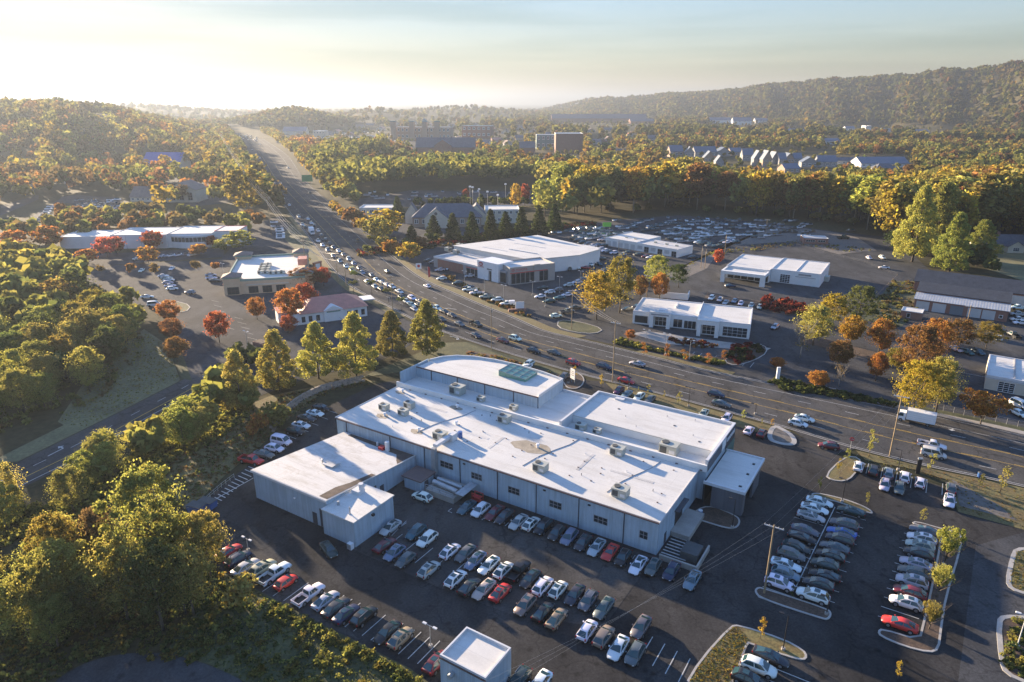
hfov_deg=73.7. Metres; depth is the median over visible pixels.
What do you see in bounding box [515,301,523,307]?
hoarding
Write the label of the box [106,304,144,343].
broadleaf tree
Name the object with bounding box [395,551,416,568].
parked hatchback
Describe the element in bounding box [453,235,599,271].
dealership workshop
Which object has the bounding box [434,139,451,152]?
school gable
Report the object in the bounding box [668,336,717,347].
red shrubs
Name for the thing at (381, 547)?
parked sedan
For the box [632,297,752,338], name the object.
glazed showroom
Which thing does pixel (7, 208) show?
lot
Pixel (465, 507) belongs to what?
parked sedan
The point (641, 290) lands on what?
maple tree
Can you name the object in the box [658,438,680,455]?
rooftop air conditioner
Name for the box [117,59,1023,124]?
ridge wood
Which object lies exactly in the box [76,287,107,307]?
broadleaf tree
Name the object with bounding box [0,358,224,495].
side road
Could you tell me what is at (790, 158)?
apartment house
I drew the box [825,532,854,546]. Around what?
parked suv
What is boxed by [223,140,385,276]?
power line
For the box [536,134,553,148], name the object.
glazed annex
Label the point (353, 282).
palm tree
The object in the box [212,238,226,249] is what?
shrub
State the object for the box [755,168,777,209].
woodland tree
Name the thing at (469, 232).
evergreen tree
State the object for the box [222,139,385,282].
power line
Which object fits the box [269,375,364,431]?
stone wall
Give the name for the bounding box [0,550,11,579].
broadleaf tree
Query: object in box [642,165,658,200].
woodland tree
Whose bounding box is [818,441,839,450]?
moving suv
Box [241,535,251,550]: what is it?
lamp post
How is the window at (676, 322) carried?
in the glazed showroom at (715, 320)
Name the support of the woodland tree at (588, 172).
on the ground at (18, 433)
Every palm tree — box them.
[348,280,357,292]
[366,280,376,292]
[396,297,406,308]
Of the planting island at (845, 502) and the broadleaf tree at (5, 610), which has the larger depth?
the planting island at (845, 502)
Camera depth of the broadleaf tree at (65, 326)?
209.32 m
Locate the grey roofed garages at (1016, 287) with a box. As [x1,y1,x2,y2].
[913,269,1023,305]
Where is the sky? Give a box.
[0,0,1023,104]
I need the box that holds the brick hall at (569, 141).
[554,132,582,152]
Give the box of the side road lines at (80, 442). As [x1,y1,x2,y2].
[1,385,190,486]
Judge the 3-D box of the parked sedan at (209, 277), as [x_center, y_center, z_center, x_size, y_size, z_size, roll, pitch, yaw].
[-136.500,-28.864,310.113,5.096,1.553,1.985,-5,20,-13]
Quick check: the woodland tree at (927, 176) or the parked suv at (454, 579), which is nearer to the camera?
the parked suv at (454, 579)
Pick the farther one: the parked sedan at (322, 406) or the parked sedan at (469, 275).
the parked sedan at (469, 275)
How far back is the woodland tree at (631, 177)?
485.02 m
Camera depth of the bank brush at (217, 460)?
155.35 m
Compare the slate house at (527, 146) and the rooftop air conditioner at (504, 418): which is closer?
the rooftop air conditioner at (504, 418)
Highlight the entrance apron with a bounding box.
[793,430,854,454]
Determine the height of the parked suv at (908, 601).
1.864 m
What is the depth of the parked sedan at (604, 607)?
107.01 m
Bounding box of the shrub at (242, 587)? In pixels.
[221,571,258,608]
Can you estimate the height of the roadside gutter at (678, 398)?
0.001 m
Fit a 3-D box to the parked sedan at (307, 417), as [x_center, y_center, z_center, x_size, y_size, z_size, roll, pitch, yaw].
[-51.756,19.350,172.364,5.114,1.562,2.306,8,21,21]
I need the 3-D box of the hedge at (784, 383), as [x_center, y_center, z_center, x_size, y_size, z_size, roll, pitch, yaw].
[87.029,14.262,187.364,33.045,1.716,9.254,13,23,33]
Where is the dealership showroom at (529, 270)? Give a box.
[503,257,554,284]
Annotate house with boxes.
[376,126,385,130]
[439,626,510,681]
[482,139,490,144]
[490,137,500,142]
[502,140,511,145]
[514,135,522,139]
[519,141,534,152]
[592,139,601,143]
[603,136,611,141]
[647,135,655,139]
[666,145,683,156]
[684,146,694,157]
[692,146,716,156]
[702,150,714,163]
[709,117,730,122]
[714,155,723,166]
[716,147,730,155]
[728,148,740,155]
[731,117,751,124]
[740,148,753,160]
[751,150,760,165]
[753,118,767,122]
[758,150,772,166]
[770,151,776,163]
[776,153,786,163]
[777,163,800,172]
[785,152,794,162]
[792,153,802,162]
[798,156,817,167]
[814,155,837,166]
[824,138,839,143]
[843,126,854,130]
[861,125,870,129]
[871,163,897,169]
[915,129,929,132]
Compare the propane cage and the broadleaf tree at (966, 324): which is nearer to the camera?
the propane cage
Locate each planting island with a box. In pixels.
[171,301,189,311]
[557,320,601,333]
[563,372,583,388]
[687,624,806,681]
[696,506,739,528]
[725,343,766,364]
[755,587,830,619]
[767,425,796,445]
[811,493,872,513]
[826,456,859,481]
[878,521,961,652]
[996,615,1023,681]
[1006,547,1023,593]
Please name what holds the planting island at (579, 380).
on the lot at (845, 642)
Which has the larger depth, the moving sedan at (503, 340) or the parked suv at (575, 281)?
the parked suv at (575, 281)
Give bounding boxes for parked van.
[146,300,157,306]
[270,433,291,446]
[1009,397,1023,410]
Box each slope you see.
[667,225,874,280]
[862,281,914,326]
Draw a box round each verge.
[0,377,178,461]
[168,327,191,380]
[286,213,404,317]
[364,342,562,376]
[390,252,584,337]
[606,383,790,434]
[637,350,734,374]
[857,451,1023,529]
[884,399,1023,430]
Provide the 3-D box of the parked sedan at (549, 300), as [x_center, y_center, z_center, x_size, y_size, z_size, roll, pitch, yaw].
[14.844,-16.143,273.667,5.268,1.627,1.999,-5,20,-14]
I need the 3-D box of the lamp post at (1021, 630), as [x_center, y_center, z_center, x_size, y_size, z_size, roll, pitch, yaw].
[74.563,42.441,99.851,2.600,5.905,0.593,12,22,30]
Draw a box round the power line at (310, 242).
[230,147,387,275]
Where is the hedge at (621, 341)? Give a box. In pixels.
[612,337,725,365]
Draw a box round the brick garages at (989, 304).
[913,281,1012,321]
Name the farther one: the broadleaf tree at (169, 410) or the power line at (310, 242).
the power line at (310, 242)
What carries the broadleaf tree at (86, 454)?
on the ground at (18, 433)
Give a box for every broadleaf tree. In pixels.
[0,229,34,245]
[0,297,9,316]
[0,315,10,332]
[0,330,33,367]
[0,348,32,399]
[0,365,46,412]
[0,460,27,516]
[0,481,28,529]
[0,536,64,577]
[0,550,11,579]
[0,566,54,639]
[1,551,79,637]
[5,323,32,351]
[9,585,83,651]
[10,338,54,379]
[11,321,57,353]
[17,535,104,608]
[18,370,59,407]
[18,510,84,548]
[19,312,61,340]
[19,509,84,581]
[25,350,65,389]
[29,304,61,326]
[38,276,78,298]
[41,463,95,512]
[43,331,75,375]
[50,320,88,347]
[55,300,92,333]
[55,305,103,345]
[57,267,95,300]
[58,521,103,576]
[59,570,123,633]
[61,346,108,391]
[62,449,103,488]
[65,345,105,380]
[71,502,126,565]
[72,515,127,569]
[74,435,122,465]
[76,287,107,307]
[78,528,146,620]
[81,426,129,463]
[82,329,129,369]
[86,306,127,332]
[87,324,124,364]
[88,441,121,475]
[89,457,188,568]
[90,314,136,354]
[91,293,122,310]
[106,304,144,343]
[107,534,193,630]
[117,555,173,614]
[127,499,183,543]
[142,540,173,573]
[157,405,204,448]
[158,541,219,616]
[158,544,201,614]
[159,403,193,440]
[162,510,220,556]
[165,394,201,427]
[177,507,234,578]
[187,404,214,438]
[217,229,255,248]
[218,165,268,208]
[285,267,325,284]
[360,208,404,237]
[362,215,394,240]
[509,183,522,205]
[531,178,560,216]
[560,174,588,213]
[562,163,578,178]
[570,173,588,213]
[574,268,622,319]
[590,174,617,212]
[605,254,642,312]
[643,254,671,279]
[669,264,690,287]
[682,177,693,202]
[740,172,764,212]
[744,170,772,215]
[762,170,792,214]
[775,177,805,217]
[789,302,838,344]
[798,172,824,218]
[801,179,817,217]
[818,291,854,320]
[822,176,858,215]
[844,285,882,323]
[871,185,912,240]
[883,230,913,246]
[888,322,946,382]
[888,358,944,407]
[896,214,919,238]
[907,180,925,192]
[914,317,965,356]
[919,354,969,411]
[939,318,985,346]
[951,168,975,178]
[957,180,975,224]
[960,189,980,232]
[969,178,1015,229]
[972,321,1010,347]
[1006,183,1023,232]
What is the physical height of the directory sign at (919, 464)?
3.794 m
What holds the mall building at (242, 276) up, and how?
on the mall lot at (185, 275)
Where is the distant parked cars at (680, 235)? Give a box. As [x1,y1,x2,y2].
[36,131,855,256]
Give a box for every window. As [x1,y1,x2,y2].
[187,192,192,199]
[227,287,239,294]
[248,286,258,292]
[262,285,271,291]
[276,284,285,291]
[440,460,452,469]
[471,471,481,480]
[500,272,505,282]
[508,486,519,495]
[549,499,561,509]
[593,514,607,525]
[635,315,647,322]
[639,530,647,539]
[655,316,665,325]
[673,319,682,327]
[683,320,695,328]
[702,325,714,334]
[722,326,747,337]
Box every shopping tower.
[390,121,396,139]
[408,121,414,139]
[422,118,427,136]
[434,121,439,136]
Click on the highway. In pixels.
(340, 232)
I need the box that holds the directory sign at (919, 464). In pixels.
[915,457,922,473]
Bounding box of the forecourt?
[635,331,769,349]
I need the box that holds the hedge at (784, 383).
[767,376,897,406]
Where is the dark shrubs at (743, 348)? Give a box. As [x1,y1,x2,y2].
[723,341,764,364]
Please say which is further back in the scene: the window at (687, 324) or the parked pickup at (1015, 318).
the parked pickup at (1015, 318)
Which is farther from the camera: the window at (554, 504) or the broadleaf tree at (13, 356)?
the broadleaf tree at (13, 356)
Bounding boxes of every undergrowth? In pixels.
[0,279,144,432]
[0,399,254,546]
[0,551,220,681]
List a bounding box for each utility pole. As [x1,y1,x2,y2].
[387,276,394,309]
[491,309,491,349]
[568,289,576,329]
[611,321,620,381]
[763,523,783,592]
[889,394,908,456]
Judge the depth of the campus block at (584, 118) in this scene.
2683.98 m
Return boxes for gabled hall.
[129,179,207,201]
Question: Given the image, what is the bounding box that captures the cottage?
[970,232,1023,252]
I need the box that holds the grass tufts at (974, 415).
[933,404,1023,426]
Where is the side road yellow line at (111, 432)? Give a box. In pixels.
[7,383,200,485]
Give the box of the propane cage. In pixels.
[347,541,353,549]
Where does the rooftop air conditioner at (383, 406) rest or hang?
on the building at (485, 450)
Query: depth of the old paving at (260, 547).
116.52 m
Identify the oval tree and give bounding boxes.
[255,328,302,391]
[295,321,337,378]
[328,311,379,378]
[372,310,407,357]
[405,298,445,355]
[890,184,940,261]
[915,181,959,255]
[930,212,975,271]
[955,219,1003,265]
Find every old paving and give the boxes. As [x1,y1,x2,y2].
[217,526,357,638]
[353,483,651,626]
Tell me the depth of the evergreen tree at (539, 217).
408.59 m
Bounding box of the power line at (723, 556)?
[499,399,898,681]
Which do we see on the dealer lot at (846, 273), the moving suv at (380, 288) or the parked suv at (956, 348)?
the parked suv at (956, 348)
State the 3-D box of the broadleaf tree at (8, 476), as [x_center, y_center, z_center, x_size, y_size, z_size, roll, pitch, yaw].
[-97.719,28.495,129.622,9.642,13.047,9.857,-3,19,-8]
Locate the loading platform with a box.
[425,476,477,503]
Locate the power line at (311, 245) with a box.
[220,132,389,276]
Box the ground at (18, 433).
[0,69,1023,681]
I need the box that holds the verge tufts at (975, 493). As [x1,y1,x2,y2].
[867,455,1023,526]
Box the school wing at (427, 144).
[415,137,475,152]
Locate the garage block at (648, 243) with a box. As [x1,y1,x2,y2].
[606,232,692,257]
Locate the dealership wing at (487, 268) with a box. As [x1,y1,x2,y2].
[434,252,512,283]
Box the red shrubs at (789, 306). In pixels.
[760,293,809,314]
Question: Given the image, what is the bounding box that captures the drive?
[174,307,222,374]
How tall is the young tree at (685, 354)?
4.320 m
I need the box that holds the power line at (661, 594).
[491,403,903,678]
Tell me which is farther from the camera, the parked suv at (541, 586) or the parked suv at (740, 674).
the parked suv at (541, 586)
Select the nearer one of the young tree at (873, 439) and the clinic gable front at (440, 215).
the young tree at (873, 439)
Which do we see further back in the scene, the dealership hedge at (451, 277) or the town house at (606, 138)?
the town house at (606, 138)
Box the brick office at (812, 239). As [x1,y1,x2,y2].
[800,235,828,244]
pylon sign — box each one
[570,368,574,383]
[776,367,780,378]
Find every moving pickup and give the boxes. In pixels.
[469,320,482,327]
[916,438,946,450]
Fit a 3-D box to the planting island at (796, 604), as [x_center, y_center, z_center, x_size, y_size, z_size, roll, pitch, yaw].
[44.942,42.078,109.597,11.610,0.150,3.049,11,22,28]
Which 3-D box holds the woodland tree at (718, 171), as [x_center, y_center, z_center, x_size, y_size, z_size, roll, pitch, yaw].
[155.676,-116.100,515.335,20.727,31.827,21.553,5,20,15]
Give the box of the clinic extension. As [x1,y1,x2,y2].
[485,205,518,222]
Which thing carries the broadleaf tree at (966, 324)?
on the dealer lot at (846, 273)
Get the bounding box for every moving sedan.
[395,289,403,293]
[407,302,415,306]
[410,306,417,311]
[437,316,446,321]
[440,309,448,314]
[447,312,456,317]
[454,321,464,326]
[470,332,481,338]
[496,337,508,343]
[547,349,561,355]
[617,376,634,384]
[629,360,645,367]
[711,399,730,408]
[794,413,814,423]
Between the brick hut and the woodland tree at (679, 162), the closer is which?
the brick hut
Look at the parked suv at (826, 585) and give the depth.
112.19 m
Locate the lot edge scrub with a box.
[666,240,870,276]
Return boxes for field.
[58,329,179,424]
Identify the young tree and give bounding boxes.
[664,343,669,355]
[680,349,688,359]
[721,350,727,359]
[758,616,767,636]
[867,429,878,454]
[896,660,905,678]
[920,508,928,520]
[927,453,938,470]
[978,473,985,486]
[998,463,1012,491]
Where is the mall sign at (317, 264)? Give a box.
[312,261,321,269]
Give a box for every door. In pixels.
[312,511,317,523]
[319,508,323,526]
[674,511,681,524]
[779,274,789,282]
[916,301,929,310]
[931,303,945,312]
[949,305,963,315]
[966,308,981,317]
[981,310,995,319]
[997,381,1015,393]
[1010,295,1023,305]
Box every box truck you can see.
[308,226,314,234]
[896,407,936,426]
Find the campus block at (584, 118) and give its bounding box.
[551,114,646,122]
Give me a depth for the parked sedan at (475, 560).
118.06 m
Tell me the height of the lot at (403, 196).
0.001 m
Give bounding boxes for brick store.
[462,125,493,137]
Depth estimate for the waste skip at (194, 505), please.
133.46 m
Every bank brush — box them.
[134,378,369,508]
[197,571,422,681]
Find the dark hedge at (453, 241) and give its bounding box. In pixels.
[356,221,596,255]
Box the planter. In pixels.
[252,339,265,347]
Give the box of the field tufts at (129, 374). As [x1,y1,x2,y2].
[61,336,178,425]
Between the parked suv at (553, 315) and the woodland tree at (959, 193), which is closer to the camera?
the parked suv at (553, 315)
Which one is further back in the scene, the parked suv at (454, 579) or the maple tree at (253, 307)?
the maple tree at (253, 307)
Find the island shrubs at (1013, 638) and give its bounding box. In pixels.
[998,616,1023,677]
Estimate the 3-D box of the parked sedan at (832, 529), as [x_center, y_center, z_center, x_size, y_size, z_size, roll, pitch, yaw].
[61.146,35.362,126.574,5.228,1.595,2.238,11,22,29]
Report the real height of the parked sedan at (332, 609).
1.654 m
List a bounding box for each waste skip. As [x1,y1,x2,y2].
[185,500,206,512]
[197,496,216,510]
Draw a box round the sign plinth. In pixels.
[508,308,525,311]
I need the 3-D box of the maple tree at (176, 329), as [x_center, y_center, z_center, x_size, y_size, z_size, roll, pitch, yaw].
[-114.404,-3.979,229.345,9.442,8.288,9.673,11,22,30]
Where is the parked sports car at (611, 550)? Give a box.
[600,542,619,561]
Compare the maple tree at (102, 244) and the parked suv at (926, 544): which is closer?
the parked suv at (926, 544)
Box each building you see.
[60,225,247,248]
[144,152,190,167]
[221,248,313,295]
[250,432,415,546]
[335,355,764,554]
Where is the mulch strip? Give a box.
[466,350,558,375]
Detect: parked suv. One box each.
[162,280,173,284]
[166,286,177,290]
[184,289,195,294]
[223,550,252,568]
[247,559,276,577]
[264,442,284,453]
[285,425,304,436]
[349,605,377,628]
[383,543,405,561]
[386,626,414,650]
[405,522,427,540]
[411,490,433,503]
[416,529,438,548]
[416,561,440,579]
[421,650,442,676]
[436,276,446,280]
[438,543,460,560]
[443,569,466,589]
[452,280,462,284]
[470,501,490,518]
[491,297,503,301]
[492,561,513,580]
[508,664,532,681]
[513,593,536,616]
[520,516,540,531]
[523,358,534,364]
[531,576,553,597]
[533,517,553,535]
[544,289,554,293]
[547,524,566,541]
[547,580,567,599]
[550,313,562,318]
[553,287,563,291]
[559,372,569,380]
[559,527,578,546]
[563,282,573,286]
[572,279,582,283]
[573,533,592,551]
[575,619,597,642]
[577,588,598,611]
[591,625,614,649]
[613,385,624,394]
[613,547,632,567]
[623,639,646,666]
[644,556,661,576]
[661,560,680,581]
[708,294,714,300]
[716,296,722,301]
[721,412,732,420]
[730,666,765,681]
[740,654,777,679]
[756,428,767,438]
[764,572,794,593]
[770,323,779,329]
[770,564,800,583]
[776,545,805,563]
[781,538,810,555]
[796,586,830,606]
[802,575,834,593]
[810,556,839,572]
[815,548,845,563]
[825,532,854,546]
[829,517,859,531]
[867,464,880,476]
[878,477,890,491]
[883,467,895,479]
[889,593,923,613]
[892,583,927,601]
[893,480,905,495]
[895,572,928,589]
[899,471,911,483]
[903,546,934,561]
[905,538,935,552]
[906,531,937,544]
[914,477,926,489]
[943,492,956,508]
[945,482,958,495]
[949,345,963,352]
[971,348,985,355]
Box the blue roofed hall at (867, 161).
[849,157,909,166]
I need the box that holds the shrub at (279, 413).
[255,401,290,427]
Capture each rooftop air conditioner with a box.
[378,402,389,410]
[397,407,408,416]
[403,400,414,409]
[432,428,448,440]
[444,247,451,251]
[448,382,465,395]
[453,249,459,253]
[476,395,485,402]
[497,412,511,424]
[509,403,518,410]
[532,459,548,473]
[575,421,587,430]
[592,426,601,434]
[609,443,625,457]
[611,482,630,499]
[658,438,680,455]
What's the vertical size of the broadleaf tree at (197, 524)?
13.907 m
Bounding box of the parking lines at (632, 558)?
[212,300,942,681]
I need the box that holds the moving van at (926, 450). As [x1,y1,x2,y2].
[920,445,946,460]
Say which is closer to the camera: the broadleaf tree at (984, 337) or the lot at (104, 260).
the broadleaf tree at (984, 337)
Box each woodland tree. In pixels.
[545,161,573,179]
[549,164,574,192]
[567,158,581,168]
[574,165,598,211]
[589,167,601,208]
[599,168,625,203]
[600,163,625,211]
[622,166,647,212]
[623,170,650,210]
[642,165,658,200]
[653,161,680,208]
[669,156,695,200]
[677,163,694,202]
[682,162,716,209]
[709,166,728,207]
[713,171,741,209]
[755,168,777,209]
[783,174,809,217]
[802,172,829,202]
[804,174,837,220]
[817,170,834,212]
[837,174,858,217]
[837,175,872,224]
[848,173,887,229]
[856,169,883,219]
[864,176,914,235]
[873,169,887,175]
[887,182,919,223]
[889,175,909,181]
[911,177,927,184]
[917,178,967,225]
[919,173,936,179]
[920,178,945,186]
[934,170,973,179]
[936,165,957,173]
[945,175,981,184]
[955,192,980,225]
[956,181,1006,234]
[964,165,989,177]
[966,171,1004,231]
[972,168,1000,230]
[990,165,1021,183]
[994,169,1023,214]
[1011,164,1023,167]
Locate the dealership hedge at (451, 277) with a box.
[442,273,530,316]
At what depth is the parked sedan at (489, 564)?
116.94 m
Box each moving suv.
[377,286,383,291]
[407,294,415,300]
[433,304,441,309]
[508,334,521,341]
[526,346,540,353]
[565,358,580,366]
[595,361,612,370]
[707,389,724,398]
[788,417,807,428]
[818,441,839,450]
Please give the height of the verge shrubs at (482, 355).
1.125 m
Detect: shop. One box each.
[282,127,308,134]
[313,130,328,136]
[359,204,393,216]
[984,354,1023,395]
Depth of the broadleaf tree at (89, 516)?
111.15 m
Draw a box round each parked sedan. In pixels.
[140,294,153,298]
[164,283,175,287]
[205,273,216,276]
[205,276,217,279]
[208,278,220,282]
[214,543,242,560]
[229,558,259,576]
[252,449,274,459]
[291,420,310,429]
[297,414,316,422]
[305,409,324,417]
[310,590,339,611]
[312,403,330,411]
[319,540,337,558]
[320,596,350,619]
[331,604,360,625]
[371,537,396,554]
[373,619,401,644]
[379,519,401,536]
[454,543,476,562]
[456,577,480,596]
[457,499,476,514]
[464,550,487,570]
[465,273,474,277]
[471,577,496,600]
[477,554,500,575]
[484,504,504,520]
[487,583,511,603]
[494,508,514,524]
[508,513,528,530]
[519,568,541,588]
[530,601,554,623]
[532,668,553,681]
[534,294,544,298]
[537,285,548,289]
[542,298,555,302]
[544,607,567,630]
[553,295,565,299]
[561,292,571,295]
[564,583,585,605]
[569,305,581,309]
[587,537,606,556]
[593,595,615,619]
[606,633,629,661]
[621,306,633,311]
[621,390,632,396]
[628,554,647,575]
[630,614,652,638]
[633,392,645,399]
[644,395,655,402]
[682,568,701,590]
[698,408,709,415]
[724,283,735,287]
[743,426,754,435]
[752,644,789,668]
[770,556,801,572]
[787,529,816,545]
[790,523,818,537]
[796,509,825,523]
[800,501,828,515]
[805,495,833,508]
[808,567,841,584]
[819,540,850,554]
[826,526,857,539]
[837,505,865,518]
[852,461,864,472]
[878,265,889,268]
[881,614,918,634]
[897,564,932,580]
[899,555,932,571]
[909,524,939,537]
[961,348,974,354]
[1008,408,1023,417]
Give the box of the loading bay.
[659,540,709,570]
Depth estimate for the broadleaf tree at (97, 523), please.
112.60 m
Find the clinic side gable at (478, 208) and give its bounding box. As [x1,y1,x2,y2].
[473,202,485,224]
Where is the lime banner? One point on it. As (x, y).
(606, 224)
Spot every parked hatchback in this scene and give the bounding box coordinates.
[272,574,298,591]
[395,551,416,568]
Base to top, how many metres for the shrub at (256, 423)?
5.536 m
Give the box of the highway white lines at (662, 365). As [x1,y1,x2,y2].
[272,147,1023,484]
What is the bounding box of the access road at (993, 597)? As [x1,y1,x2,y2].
[958,533,1023,681]
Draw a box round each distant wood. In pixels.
[0,63,1023,141]
[0,96,1023,480]
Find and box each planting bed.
[612,336,725,365]
[704,293,798,315]
[771,377,892,406]
[800,333,916,368]
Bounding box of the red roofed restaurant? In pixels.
[274,293,374,325]
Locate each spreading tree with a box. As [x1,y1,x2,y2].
[917,598,955,628]
[926,560,965,596]
[931,525,972,562]
[957,387,1014,423]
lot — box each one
[0,195,38,215]
[27,195,121,219]
[68,248,223,269]
[86,216,411,407]
[167,177,233,205]
[203,380,1023,681]
[351,133,484,147]
[358,190,530,207]
[389,215,1023,426]
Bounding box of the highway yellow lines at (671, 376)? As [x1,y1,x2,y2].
[253,140,1023,466]
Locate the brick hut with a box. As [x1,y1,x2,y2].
[900,306,923,320]
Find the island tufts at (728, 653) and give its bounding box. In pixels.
[690,626,748,681]
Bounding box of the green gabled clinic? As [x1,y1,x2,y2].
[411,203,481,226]
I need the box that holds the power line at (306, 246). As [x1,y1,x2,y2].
[221,135,390,284]
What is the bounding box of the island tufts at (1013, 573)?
[1009,551,1023,587]
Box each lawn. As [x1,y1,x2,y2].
[283,224,326,270]
[986,251,1023,280]
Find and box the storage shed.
[401,465,435,490]
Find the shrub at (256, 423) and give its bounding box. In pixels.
[245,412,268,434]
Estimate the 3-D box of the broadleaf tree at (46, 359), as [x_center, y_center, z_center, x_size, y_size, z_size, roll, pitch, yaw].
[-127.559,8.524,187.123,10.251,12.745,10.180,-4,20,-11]
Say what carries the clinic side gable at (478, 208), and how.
on the ground at (18, 433)
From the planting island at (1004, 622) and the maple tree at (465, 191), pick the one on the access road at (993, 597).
the planting island at (1004, 622)
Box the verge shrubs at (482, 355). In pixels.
[467,351,558,376]
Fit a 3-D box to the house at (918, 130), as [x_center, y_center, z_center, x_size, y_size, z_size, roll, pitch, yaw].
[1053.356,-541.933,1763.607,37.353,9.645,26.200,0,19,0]
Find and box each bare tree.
[793,318,819,357]
[833,364,847,386]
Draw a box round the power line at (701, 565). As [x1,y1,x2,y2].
[518,404,885,678]
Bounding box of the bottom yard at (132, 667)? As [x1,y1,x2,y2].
[56,653,241,681]
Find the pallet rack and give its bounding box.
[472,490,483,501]
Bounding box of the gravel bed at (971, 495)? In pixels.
[952,480,1015,519]
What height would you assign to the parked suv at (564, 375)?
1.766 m
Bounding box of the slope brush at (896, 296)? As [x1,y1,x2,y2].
[866,279,917,326]
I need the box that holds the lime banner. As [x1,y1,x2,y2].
[603,222,610,226]
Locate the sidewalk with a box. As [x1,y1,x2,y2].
[877,402,1023,433]
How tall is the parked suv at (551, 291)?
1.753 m
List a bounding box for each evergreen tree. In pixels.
[392,196,404,217]
[406,225,420,245]
[424,215,442,236]
[444,212,462,240]
[463,211,481,242]
[481,209,499,240]
[498,211,513,238]
[513,206,530,236]
[529,205,547,235]
[546,204,563,231]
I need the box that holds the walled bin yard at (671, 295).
[660,290,689,299]
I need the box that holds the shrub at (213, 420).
[180,412,215,443]
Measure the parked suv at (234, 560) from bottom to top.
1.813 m
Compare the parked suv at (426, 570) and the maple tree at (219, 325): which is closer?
the parked suv at (426, 570)
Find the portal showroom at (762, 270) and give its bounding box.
[720,254,829,286]
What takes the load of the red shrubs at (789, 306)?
on the planting bed at (746, 301)
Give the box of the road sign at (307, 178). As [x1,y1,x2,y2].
[301,175,312,184]
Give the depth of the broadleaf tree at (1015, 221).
414.15 m
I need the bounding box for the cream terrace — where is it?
[837,157,854,164]
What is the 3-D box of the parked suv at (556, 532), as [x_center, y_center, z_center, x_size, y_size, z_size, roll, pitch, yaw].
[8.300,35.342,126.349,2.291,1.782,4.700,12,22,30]
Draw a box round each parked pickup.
[237,453,263,466]
[255,561,291,586]
[290,582,325,608]
[462,286,476,291]
[469,290,483,294]
[479,293,493,298]
[500,300,514,304]
[503,559,530,583]
[559,308,574,314]
[837,234,849,238]
[1006,331,1021,338]
[1009,310,1023,315]
[1009,316,1023,320]
[1011,304,1023,309]
[1012,319,1023,324]
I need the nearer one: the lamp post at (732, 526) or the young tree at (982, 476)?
the lamp post at (732, 526)
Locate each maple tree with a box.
[28,225,64,244]
[72,248,98,264]
[90,236,115,256]
[109,236,126,253]
[133,245,159,262]
[136,230,162,246]
[154,299,183,318]
[158,317,186,336]
[160,335,191,361]
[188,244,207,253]
[203,310,233,342]
[204,235,216,247]
[243,296,265,319]
[269,287,306,315]
[278,314,299,333]
[293,282,320,299]
[315,267,332,285]
[351,210,366,221]
[380,239,400,253]
[395,242,422,261]
[462,189,469,196]
[520,183,530,205]
[625,329,636,339]
[634,275,649,294]
[648,272,669,298]
[713,249,724,261]
[769,357,786,366]
[806,370,833,386]
[826,339,859,367]
[835,314,867,343]
[864,318,898,351]
[865,351,892,380]
[885,347,909,370]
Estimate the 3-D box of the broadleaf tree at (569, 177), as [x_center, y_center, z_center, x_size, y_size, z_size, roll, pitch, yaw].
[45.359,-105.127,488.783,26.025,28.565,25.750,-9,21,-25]
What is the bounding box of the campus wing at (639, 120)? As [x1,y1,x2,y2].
[628,118,653,123]
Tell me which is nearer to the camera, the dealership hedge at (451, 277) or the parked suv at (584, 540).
the parked suv at (584, 540)
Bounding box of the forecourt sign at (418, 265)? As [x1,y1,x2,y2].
[416,263,421,268]
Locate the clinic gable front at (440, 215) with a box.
[424,206,447,227]
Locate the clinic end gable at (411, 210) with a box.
[405,202,417,223]
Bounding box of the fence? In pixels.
[800,244,894,273]
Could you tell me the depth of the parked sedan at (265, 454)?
154.12 m
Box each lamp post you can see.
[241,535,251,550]
[422,621,436,647]
[729,497,735,528]
[779,611,788,650]
[821,593,829,615]
[839,477,845,502]
[895,448,901,470]
[1015,611,1023,646]
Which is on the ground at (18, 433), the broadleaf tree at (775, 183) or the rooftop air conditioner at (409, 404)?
the broadleaf tree at (775, 183)
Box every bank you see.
[136,378,374,508]
[169,571,427,681]
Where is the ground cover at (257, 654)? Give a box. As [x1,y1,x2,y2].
[191,571,422,681]
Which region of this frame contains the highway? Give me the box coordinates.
[242,138,1023,485]
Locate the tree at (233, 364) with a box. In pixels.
[218,348,260,410]

